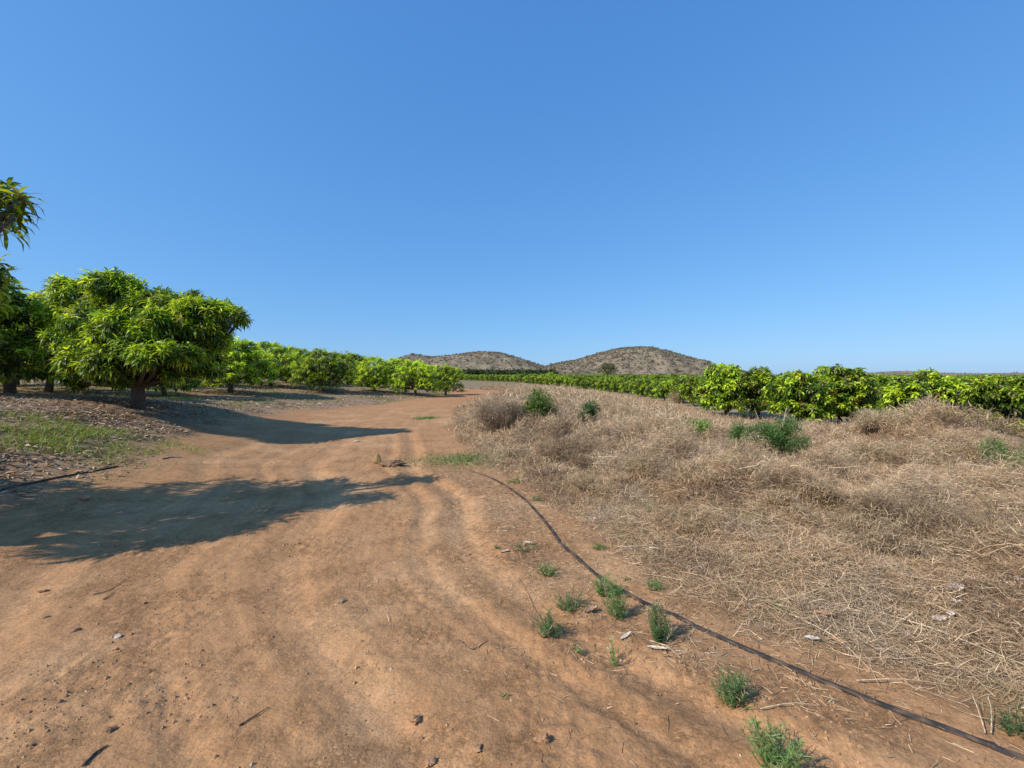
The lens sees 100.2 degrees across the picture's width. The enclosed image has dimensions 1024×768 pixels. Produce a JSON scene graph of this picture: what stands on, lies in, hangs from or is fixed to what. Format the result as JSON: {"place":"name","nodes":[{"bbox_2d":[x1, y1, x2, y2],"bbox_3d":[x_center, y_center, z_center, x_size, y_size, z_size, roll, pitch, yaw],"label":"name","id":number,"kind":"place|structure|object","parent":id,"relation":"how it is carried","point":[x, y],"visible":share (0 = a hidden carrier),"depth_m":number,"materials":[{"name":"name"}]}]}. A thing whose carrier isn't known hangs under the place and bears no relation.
{"place":"outdoors","nodes":[
{"label":"outdoors","id":0,"kind":"place"},
{"bbox_2d":[0,380,437,410],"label":"grass","id":1,"kind":"structure","parent":0,"point":[113,395],"depth_m":21.58,"materials":[{"name":"green plant"}]},
{"bbox_2d":[410,415,445,419],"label":"grass","id":2,"kind":"structure","parent":0,"point":[426,417],"depth_m":16.36,"materials":[{"name":"green plant"}]},
{"bbox_2d":[398,352,542,371],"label":"hill","id":3,"kind":"structure","parent":0,"point":[474,364],"depth_m":669.28,"materials":[{"name":"brown soil"}]},
{"bbox_2d":[399,351,544,370],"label":"hill scrub","id":4,"kind":"object","parent":3,"relation":"on","point":[466,353],"visible":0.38,"depth_m":691.73,"materials":[{"name":"plant"}]},
{"bbox_2d":[0,377,1023,767],"bbox_3d":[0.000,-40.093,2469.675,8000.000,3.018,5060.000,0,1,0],"label":"ground","id":5,"kind":"structure","parent":0,"point":[256,671],"depth_m":2.77,"materials":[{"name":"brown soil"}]},
{"bbox_2d":[0,177,45,320],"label":"mango tree","id":6,"kind":"object","parent":5,"relation":"on","point":[13,212],"visible":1,"depth_m":4.51,"materials":[{"name":"green plant"}]},
{"bbox_2d":[0,266,62,383],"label":"mango tree","id":7,"kind":"object","parent":5,"relation":"on","point":[19,345],"visible":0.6,"depth_m":10.97,"materials":[{"name":"green plant"}]},
{"bbox_2d":[1,290,71,392],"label":"mango tree","id":8,"kind":"object","parent":5,"relation":"on","point":[11,387],"visible":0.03,"depth_m":13.88,"materials":[{"name":"green plant"}]},
{"bbox_2d":[2,327,103,391],"bbox_3d":[-19.402,-1.236,17.796,4.832,3.701,5.009,0,1,-16],"label":"mango tree","id":9,"kind":"object","parent":5,"relation":"on","point":[49,387],"depth_m":17.90,"materials":[{"name":"green plant"}]},
{"bbox_2d":[0,465,117,490],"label":"irrigation pipe","id":10,"kind":"object","parent":5,"relation":"on","point":[56,477],"visible":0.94,"depth_m":5.71,"materials":[{"name":"black plastic"}]},
{"bbox_2d":[81,745,107,766],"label":"stick","id":11,"kind":"object","parent":5,"relation":"on","point":[89,758],"visible":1,"depth_m":1.79,"materials":[{"name":"brown wood"}]},
{"bbox_2d":[102,725,116,732],"bbox_3d":[-1.822,1.567,1.941,0.040,0.027,0.046,0,1,25],"label":"dirt clod","id":12,"kind":"object","parent":5,"relation":"on","point":[109,729],"visible":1,"depth_m":1.94,"materials":[{"name":"soil"}]},
{"bbox_2d":[0,407,249,479],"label":"grass","id":13,"kind":"structure","parent":5,"relation":"on","point":[47,428],"depth_m":7.22,"materials":[{"name":"green plant"}]},
{"bbox_2d":[29,266,255,409],"bbox_3d":[-9.640,-1.060,10.649,6.229,3.794,3.221,0,1,24],"label":"mango tree","id":14,"kind":"object","parent":5,"relation":"on","point":[136,338],"visible":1,"depth_m":9.86,"materials":[{"name":"green plant"}]},
{"bbox_2d":[145,375,204,396],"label":"mango tree","id":15,"kind":"object","parent":5,"relation":"on","point":[192,382],"visible":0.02,"depth_m":18.89,"materials":[{"name":"green plant"}]},
{"bbox_2d":[147,395,214,400],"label":"grass","id":16,"kind":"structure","parent":5,"relation":"on","point":[182,397],"depth_m":18.24,"materials":[{"name":"green plant"}]},
{"bbox_2d":[0,380,450,499],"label":"leaf litter","id":17,"kind":"object","parent":5,"relation":"on","point":[122,400],"visible":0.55,"depth_m":9.36,"materials":[{"name":"brown plant"}]},
{"bbox_2d":[179,335,286,392],"bbox_3d":[-15.418,-1.025,23.531,4.952,3.566,5.044,0,1,15],"label":"mango tree","id":18,"kind":"object","parent":5,"relation":"on","point":[242,364],"visible":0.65,"depth_m":23.35,"materials":[{"name":"green plant"}]},
{"bbox_2d":[232,340,304,385],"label":"mango tree","id":19,"kind":"object","parent":5,"relation":"on","point":[266,346],"visible":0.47,"depth_m":30.50,"materials":[{"name":"green plant"}]},
{"bbox_2d":[276,345,314,383],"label":"mango tree","id":20,"kind":"object","parent":5,"relation":"on","point":[301,351],"visible":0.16,"depth_m":35.75,"materials":[{"name":"green plant"}]},
{"bbox_2d":[287,348,358,391],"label":"mango tree","id":21,"kind":"object","parent":5,"relation":"on","point":[313,375],"visible":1,"depth_m":29.37,"materials":[{"name":"green plant"}]},
{"bbox_2d":[326,350,367,384],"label":"mango tree","id":22,"kind":"object","parent":5,"relation":"on","point":[358,358],"visible":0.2,"depth_m":40.58,"materials":[{"name":"green plant"}]},
{"bbox_2d":[346,355,402,390],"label":"mango tree","id":23,"kind":"object","parent":5,"relation":"on","point":[368,374],"visible":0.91,"depth_m":33.69,"materials":[{"name":"green plant"}]},
{"bbox_2d":[373,453,380,463],"bbox_3d":[-2.540,1.429,8.089,0.145,0.249,0.162,-1,1,-29],"label":"stone","id":24,"kind":"object","parent":5,"relation":"on","point":[376,458],"visible":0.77,"depth_m":8.06,"materials":[{"name":"beige stone"}]},
{"bbox_2d":[377,460,406,467],"bbox_3d":[-2.210,1.478,7.909,0.442,0.150,0.403,-1,1,-38],"label":"dirt clod","id":25,"kind":"object","parent":5,"relation":"on","point":[390,463],"visible":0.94,"depth_m":7.85,"materials":[{"name":"soil"}]},
{"bbox_2d":[376,357,414,382],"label":"mango tree","id":26,"kind":"object","parent":5,"relation":"on","point":[398,361],"visible":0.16,"depth_m":42.53,"materials":[{"name":"green plant"}]},
{"bbox_2d":[387,359,438,395],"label":"mango tree","id":27,"kind":"object","parent":5,"relation":"on","point":[415,366],"visible":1,"depth_m":32.84,"materials":[{"name":"green plant"}]},
{"bbox_2d":[407,714,420,724],"bbox_3d":[-0.452,1.577,2.012,0.063,0.041,0.054,-1,1,-43],"label":"dirt clod","id":28,"kind":"object","parent":5,"relation":"on","point":[414,719],"visible":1,"depth_m":2.00,"materials":[{"name":"soil"}]},
{"bbox_2d":[424,756,435,767],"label":"dirt clod","id":29,"kind":"object","parent":5,"relation":"on","point":[430,761],"visible":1,"depth_m":1.80,"materials":[{"name":"soil"}]},
{"bbox_2d":[427,363,464,394],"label":"mango tree","id":30,"kind":"object","parent":5,"relation":"on","point":[451,377],"visible":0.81,"depth_m":36.96,"materials":[{"name":"green plant"}]},
{"bbox_2d":[364,445,536,470],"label":"grass","id":31,"kind":"structure","parent":5,"relation":"on","point":[465,456],"depth_m":8.32,"materials":[{"name":"green plant"}]},
{"bbox_2d":[471,743,482,752],"bbox_3d":[-0.150,1.570,1.840,0.051,0.029,0.048,0,1,0],"label":"dirt clod","id":32,"kind":"object","parent":5,"relation":"on","point":[477,748],"visible":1,"depth_m":1.83,"materials":[{"name":"soil"}]},
{"bbox_2d":[467,395,530,432],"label":"dry bush","id":33,"kind":"object","parent":5,"relation":"on","point":[501,414],"visible":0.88,"depth_m":11.06,"materials":[{"name":"brown plant"}]},
{"bbox_2d":[513,541,537,552],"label":"weed","id":34,"kind":"object","parent":5,"relation":"on","point":[523,549],"visible":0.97,"depth_m":3.96,"materials":[{"name":"green plant"}]},
{"bbox_2d":[519,386,558,428],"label":"bush","id":35,"kind":"object","parent":5,"relation":"on","point":[538,403],"visible":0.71,"depth_m":11.27,"materials":[{"name":"green plant"}]},
{"bbox_2d":[533,733,551,742],"bbox_3d":[0.134,1.558,1.881,0.086,0.052,0.044,0,1,0],"label":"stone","id":36,"kind":"object","parent":5,"relation":"on","point":[541,738],"visible":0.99,"depth_m":1.87,"materials":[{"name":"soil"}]},
{"bbox_2d":[535,469,560,474],"bbox_3d":[0.557,1.395,6.726,0.456,0.115,0.228,0,1,-17],"label":"rock","id":37,"kind":"object","parent":5,"relation":"on","point":[544,470],"visible":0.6,"depth_m":6.69,"materials":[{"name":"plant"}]},
{"bbox_2d":[534,559,561,576],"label":"weed","id":38,"kind":"object","parent":5,"relation":"on","point":[548,570],"visible":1,"depth_m":3.43,"materials":[{"name":"green plant"}]},
{"bbox_2d":[533,605,564,637],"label":"weed","id":39,"kind":"object","parent":5,"relation":"on","point":[547,628],"visible":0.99,"depth_m":2.65,"materials":[{"name":"green plant"}]},
{"bbox_2d":[532,434,604,467],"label":"dry bush","id":40,"kind":"object","parent":5,"relation":"on","point":[558,449],"visible":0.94,"depth_m":7.50,"materials":[{"name":"beige plant"}]},
{"bbox_2d":[554,589,590,612],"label":"weed","id":41,"kind":"object","parent":5,"relation":"on","point":[570,608],"visible":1,"depth_m":2.96,"materials":[{"name":"green plant"}]},
{"bbox_2d":[573,376,587,386],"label":"mango tree","id":42,"kind":"object","parent":5,"relation":"on","point":[578,380],"visible":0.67,"depth_m":91.17,"materials":[{"name":"green plant"}]},
{"bbox_2d":[579,380,590,387],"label":"mango tree","id":43,"kind":"object","parent":5,"relation":"on","point":[584,383],"visible":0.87,"depth_m":86.85,"materials":[{"name":"green plant"}]},
{"bbox_2d":[577,400,600,424],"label":"bush","id":44,"kind":"object","parent":5,"relation":"on","point":[590,407],"visible":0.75,"depth_m":12.25,"materials":[{"name":"green plant"}]},
{"bbox_2d":[585,605,597,612],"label":"fallen leaf","id":45,"kind":"object","parent":5,"relation":"on","point":[590,608],"visible":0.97,"depth_m":2.90,"materials":[{"name":"beige plant"}]},
{"bbox_2d":[587,378,598,389],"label":"mango tree","id":46,"kind":"object","parent":5,"relation":"on","point":[593,381],"visible":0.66,"depth_m":82.20,"materials":[{"name":"green plant"}]},
{"bbox_2d":[563,469,630,499],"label":"dry bush","id":47,"kind":"object","parent":5,"relation":"on","point":[588,480],"visible":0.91,"depth_m":5.67,"materials":[{"name":"beige plant"}]},
{"bbox_2d":[596,376,607,390],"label":"mango tree","id":48,"kind":"object","parent":5,"relation":"on","point":[599,383],"visible":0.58,"depth_m":74.66,"materials":[{"name":"green plant"}]},
{"bbox_2d":[591,573,623,596],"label":"weed","id":49,"kind":"object","parent":5,"relation":"on","point":[601,589],"visible":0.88,"depth_m":3.14,"materials":[{"name":"green plant"}]},
{"bbox_2d":[596,362,618,374],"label":"round tree","id":50,"kind":"object","parent":5,"relation":"on","point":[605,368],"visible":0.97,"depth_m":298.57,"materials":[{"name":"green plant"}]},
{"bbox_2d":[602,378,618,390],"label":"mango tree","id":51,"kind":"object","parent":5,"relation":"on","point":[608,384],"visible":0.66,"depth_m":70.61,"materials":[{"name":"green plant"}]},
{"bbox_2d":[605,636,619,666],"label":"weed","id":52,"kind":"object","parent":5,"relation":"on","point":[612,659],"visible":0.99,"depth_m":2.41,"materials":[{"name":"green plant"}]},
{"bbox_2d":[600,584,628,621],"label":"weed","id":53,"kind":"object","parent":5,"relation":"on","point":[615,611],"visible":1,"depth_m":2.84,"materials":[{"name":"green plant"}]},
{"bbox_2d":[609,383,620,392],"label":"mango tree","id":54,"kind":"object","parent":5,"relation":"on","point":[615,387],"visible":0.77,"depth_m":65.78,"materials":[{"name":"green plant"}]},
{"bbox_2d":[597,402,641,415],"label":"dry bush","id":55,"kind":"object","parent":5,"relation":"on","point":[623,407],"visible":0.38,"depth_m":18.36,"materials":[{"name":"beige plant"}]},
{"bbox_2d":[618,381,634,393],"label":"mango tree","id":56,"kind":"object","parent":5,"relation":"on","point":[624,388],"visible":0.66,"depth_m":61.80,"materials":[{"name":"green plant"}]},
{"bbox_2d":[632,378,655,396],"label":"mango tree","id":57,"kind":"object","parent":5,"relation":"on","point":[640,384],"visible":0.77,"depth_m":53.27,"materials":[{"name":"green plant"}]},
{"bbox_2d":[614,449,676,485],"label":"dry bush","id":58,"kind":"object","parent":5,"relation":"on","point":[640,463],"visible":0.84,"depth_m":5.93,"materials":[{"name":"beige plant"}]},
{"bbox_2d":[274,453,1023,767],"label":"dry litter","id":59,"kind":"object","parent":5,"relation":"on","point":[595,562],"visible":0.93,"depth_m":2.92,"materials":[{"name":"plant"}]},
{"bbox_2d":[644,383,658,397],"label":"mango tree","id":60,"kind":"object","parent":5,"relation":"on","point":[652,387],"visible":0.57,"depth_m":49.85,"materials":[{"name":"green plant"}]},
{"bbox_2d":[641,577,661,591],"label":"weed","id":61,"kind":"object","parent":5,"relation":"on","point":[653,585],"visible":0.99,"depth_m":3.23,"materials":[{"name":"green plant"}]},
{"bbox_2d":[616,414,694,436],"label":"dry bush","id":62,"kind":"object","parent":5,"relation":"on","point":[659,424],"visible":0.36,"depth_m":9.93,"materials":[{"name":"beige plant"}]},
{"bbox_2d":[644,599,676,644],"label":"weed","id":63,"kind":"object","parent":5,"relation":"on","point":[659,633],"visible":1,"depth_m":2.57,"materials":[{"name":"green plant"}]},
{"bbox_2d":[653,380,674,399],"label":"mango tree","id":64,"kind":"object","parent":5,"relation":"on","point":[662,389],"visible":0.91,"depth_m":44.67,"materials":[{"name":"green plant"}]},
{"bbox_2d":[432,368,899,374],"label":"bush belt","id":65,"kind":"object","parent":5,"relation":"on","point":[497,372],"visible":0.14,"depth_m":373.37,"materials":[{"name":"green plant"}]},
{"bbox_2d":[667,391,686,402],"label":"dry bush","id":66,"kind":"object","parent":5,"relation":"on","point":[675,398],"visible":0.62,"depth_m":40.32,"materials":[{"name":"beige plant"}]},
{"bbox_2d":[668,376,685,391],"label":"mango tree","id":67,"kind":"object","parent":5,"relation":"on","point":[677,380],"visible":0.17,"depth_m":54.91,"materials":[{"name":"green plant"}]},
{"bbox_2d":[669,384,686,401],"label":"mango tree","id":68,"kind":"object","parent":5,"relation":"on","point":[674,389],"visible":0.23,"depth_m":41.10,"materials":[{"name":"green plant"}]},
{"bbox_2d":[677,376,700,405],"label":"mango tree","id":69,"kind":"object","parent":5,"relation":"on","point":[686,389],"visible":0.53,"depth_m":36.13,"materials":[{"name":"green plant"}]},
{"bbox_2d":[650,502,729,538],"bbox_3d":[1.808,1.408,4.463,0.737,0.370,0.823,-1,1,-37],"label":"dry bush","id":70,"kind":"object","parent":5,"relation":"on","point":[679,521],"visible":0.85,"depth_m":4.31,"materials":[{"name":"beige plant"}]},
{"bbox_2d":[684,418,712,435],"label":"bush","id":71,"kind":"object","parent":5,"relation":"on","point":[698,423],"visible":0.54,"depth_m":10.41,"materials":[{"name":"green plant"}]},
{"bbox_2d":[691,381,705,405],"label":"mango tree","id":72,"kind":"object","parent":5,"relation":"on","point":[694,395],"visible":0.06,"depth_m":33.01,"materials":[{"name":"green plant"}]},
{"bbox_2d":[655,455,772,495],"bbox_3d":[2.475,1.170,5.385,1.364,0.486,0.906,0,1,0],"label":"dry bush","id":73,"kind":"object","parent":5,"relation":"on","point":[697,472],"visible":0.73,"depth_m":5.28,"materials":[{"name":"beige plant"}]},
{"bbox_2d":[692,363,756,415],"bbox_3d":[13.551,0.493,26.907,3.892,3.712,3.904,0,1,0],"label":"mango tree","id":74,"kind":"object","parent":5,"relation":"on","point":[719,382],"visible":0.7,"depth_m":26.21,"materials":[{"name":"green plant"}]},
{"bbox_2d":[440,381,1023,728],"bbox_3d":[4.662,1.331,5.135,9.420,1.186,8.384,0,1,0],"label":"straw","id":75,"kind":"object","parent":5,"relation":"on","point":[889,633],"visible":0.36,"depth_m":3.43,"materials":[{"name":"beige plant"}]},
{"bbox_2d":[879,611,1023,664],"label":"dry stalk","id":76,"kind":"object","parent":75,"relation":"on","point":[950,635],"visible":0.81,"depth_m":2.55,"materials":[{"name":"beige plant"}]},
{"bbox_2d":[710,664,758,713],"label":"weed","id":77,"kind":"object","parent":5,"relation":"on","point":[739,696],"visible":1,"depth_m":2.10,"materials":[{"name":"green plant"}]},
{"bbox_2d":[695,435,775,466],"bbox_3d":[3.555,1.169,6.736,1.201,0.584,1.438,0,1,0],"label":"dry bush","id":78,"kind":"object","parent":5,"relation":"on","point":[741,448],"visible":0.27,"depth_m":6.79,"materials":[{"name":"beige plant"}]},
{"bbox_2d":[448,463,1023,760],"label":"irrigation pipe","id":79,"kind":"object","parent":5,"relation":"on","point":[967,736],"visible":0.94,"depth_m":2.26,"materials":[{"name":"black plastic"}]},
{"bbox_2d":[448,374,1023,378],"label":"orchard","id":80,"kind":"object","parent":5,"relation":"on","point":[960,376],"visible":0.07,"depth_m":166.48,"materials":[{"name":"green plant"}]},
{"bbox_2d":[729,365,778,418],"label":"mango tree","id":81,"kind":"object","parent":5,"relation":"on","point":[754,377],"visible":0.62,"depth_m":24.95,"materials":[{"name":"green plant"}]},
{"bbox_2d":[727,407,812,454],"bbox_3d":[5.137,0.977,8.614,1.424,1.047,1.379,0,1,0],"label":"bush","id":82,"kind":"object","parent":5,"relation":"on","point":[777,437],"visible":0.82,"depth_m":8.29,"materials":[{"name":"green plant"}]},
{"bbox_2d":[738,710,813,767],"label":"weed","id":83,"kind":"object","parent":5,"relation":"on","point":[772,755],"visible":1,"depth_m":1.75,"materials":[{"name":"green plant"}]},
{"bbox_2d":[751,486,828,528],"bbox_3d":[2.882,1.312,4.492,0.614,0.448,0.810,0,1,-19],"label":"dry bush","id":84,"kind":"object","parent":5,"relation":"on","point":[775,499],"visible":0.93,"depth_m":4.47,"materials":[{"name":"beige plant"}]},
{"bbox_2d":[761,369,838,422],"bbox_3d":[14.722,0.820,22.143,3.353,3.212,3.436,0,1,-15],"label":"mango tree","id":85,"kind":"object","parent":5,"relation":"on","point":[800,399],"visible":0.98,"depth_m":21.32,"materials":[{"name":"green plant"}]},
{"bbox_2d":[771,472,859,509],"bbox_3d":[3.654,1.289,5.215,0.877,0.446,1.322,0,1,24],"label":"dry bush","id":86,"kind":"object","parent":5,"relation":"on","point":[823,490],"visible":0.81,"depth_m":4.90,"materials":[{"name":"beige plant"}]},
{"bbox_2d":[790,613,869,669],"bbox_3d":[1.906,1.522,2.567,0.059,0.023,0.529,0,1,-10],"label":"dry stalk","id":87,"kind":"object","parent":5,"relation":"on","point":[833,636],"visible":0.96,"depth_m":2.58,"materials":[{"name":"beige plant"}]},
{"bbox_2d":[811,363,882,424],"bbox_3d":[17.182,0.682,22.539,3.691,3.508,3.999,0,1,-22],"label":"mango tree","id":88,"kind":"object","parent":5,"relation":"on","point":[852,386],"visible":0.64,"depth_m":21.61,"materials":[{"name":"green plant"}]},
{"bbox_2d":[817,503,932,559],"bbox_3d":[3.274,1.357,3.894,0.760,0.417,1.070,0,1,25],"label":"dry bush","id":89,"kind":"object","parent":5,"relation":"on","point":[850,526],"visible":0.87,"depth_m":3.81,"materials":[{"name":"beige plant"}]},
{"bbox_2d":[846,407,910,433],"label":"dry bush","id":90,"kind":"object","parent":5,"relation":"on","point":[867,418],"visible":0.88,"depth_m":10.96,"materials":[{"name":"beige plant"}]},
{"bbox_2d":[860,373,897,408],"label":"mango tree","id":91,"kind":"object","parent":5,"relation":"on","point":[881,379],"visible":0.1,"depth_m":25.20,"materials":[{"name":"green plant"}]},
{"bbox_2d":[846,439,927,466],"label":"dry bush","id":92,"kind":"object","parent":5,"relation":"on","point":[876,445],"visible":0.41,"depth_m":8.64,"materials":[{"name":"beige plant"}]},
{"bbox_2d":[856,678,946,684],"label":"dry stalk","id":93,"kind":"object","parent":5,"relation":"on","point":[890,678],"visible":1,"depth_m":2.22,"materials":[{"name":"beige plant"}]},
{"bbox_2d":[874,367,969,416],"bbox_3d":[17.703,0.854,18.511,3.163,3.197,3.358,0,1,-19],"label":"mango tree","id":94,"kind":"object","parent":5,"relation":"on","point":[916,386],"visible":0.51,"depth_m":18.05,"materials":[{"name":"green plant"}]},
{"bbox_2d":[848,488,1023,551],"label":"dry bush","id":95,"kind":"object","parent":5,"relation":"on","point":[912,506],"visible":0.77,"depth_m":3.96,"materials":[{"name":"beige plant"}]},
{"bbox_2d":[915,438,998,466],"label":"dry bush","id":96,"kind":"object","parent":5,"relation":"on","point":[965,450],"visible":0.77,"depth_m":8.56,"materials":[{"name":"beige plant"}]},
{"bbox_2d":[926,374,1013,421],"bbox_3d":[18.743,1.017,17.654,2.987,2.862,3.061,-1,1,-44],"label":"mango tree","id":97,"kind":"object","parent":5,"relation":"on","point":[969,382],"visible":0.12,"depth_m":17.17,"materials":[{"name":"green plant"}]},
{"bbox_2d":[926,473,1023,517],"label":"dry bush","id":98,"kind":"object","parent":5,"relation":"on","point":[979,493],"visible":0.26,"depth_m":4.88,"materials":[{"name":"beige plant"}]},
{"bbox_2d":[952,374,1023,437],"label":"mango tree","id":99,"kind":"object","parent":5,"relation":"on","point":[998,391],"visible":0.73,"depth_m":15.68,"materials":[{"name":"green plant"}]},
{"bbox_2d":[975,435,1023,471],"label":"bush","id":100,"kind":"object","parent":5,"relation":"on","point":[1000,446],"visible":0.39,"depth_m":7.68,"materials":[{"name":"green plant"}]},
{"bbox_2d":[982,696,1023,740],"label":"weed","id":101,"kind":"object","parent":5,"relation":"on","point":[1008,727],"visible":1,"depth_m":1.92,"materials":[{"name":"green plant"}]},
{"bbox_2d":[0,0,1023,374],"label":"sky","id":102,"kind":"structure","parent":0,"point":[781,186],"materials":[{"name":"blue"}]},
{"bbox_2d":[543,347,743,374],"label":"hill","id":103,"kind":"structure","parent":0,"point":[670,366],"depth_m":523.38,"materials":[{"name":"brown soil"}]},
{"bbox_2d":[539,346,749,374],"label":"hill scrub","id":104,"kind":"object","parent":103,"relation":"on","point":[551,365],"visible":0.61,"depth_m":547.23,"materials":[{"name":"plant"}]},
{"bbox_2d":[869,371,1023,375],"bbox_3d":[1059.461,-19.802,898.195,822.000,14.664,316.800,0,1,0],"label":"ridge","id":105,"kind":"structure","parent":0,"point":[898,373],"depth_m":839.03,"materials":[{"name":"brown soil"}]},
{"bbox_2d":[866,370,1023,374],"bbox_3d":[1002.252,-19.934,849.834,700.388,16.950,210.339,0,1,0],"label":"hill scrub","id":106,"kind":"object","parent":105,"relation":"on","point":[946,372],"visible":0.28,"depth_m":856.66,"materials":[{"name":"green plant"}]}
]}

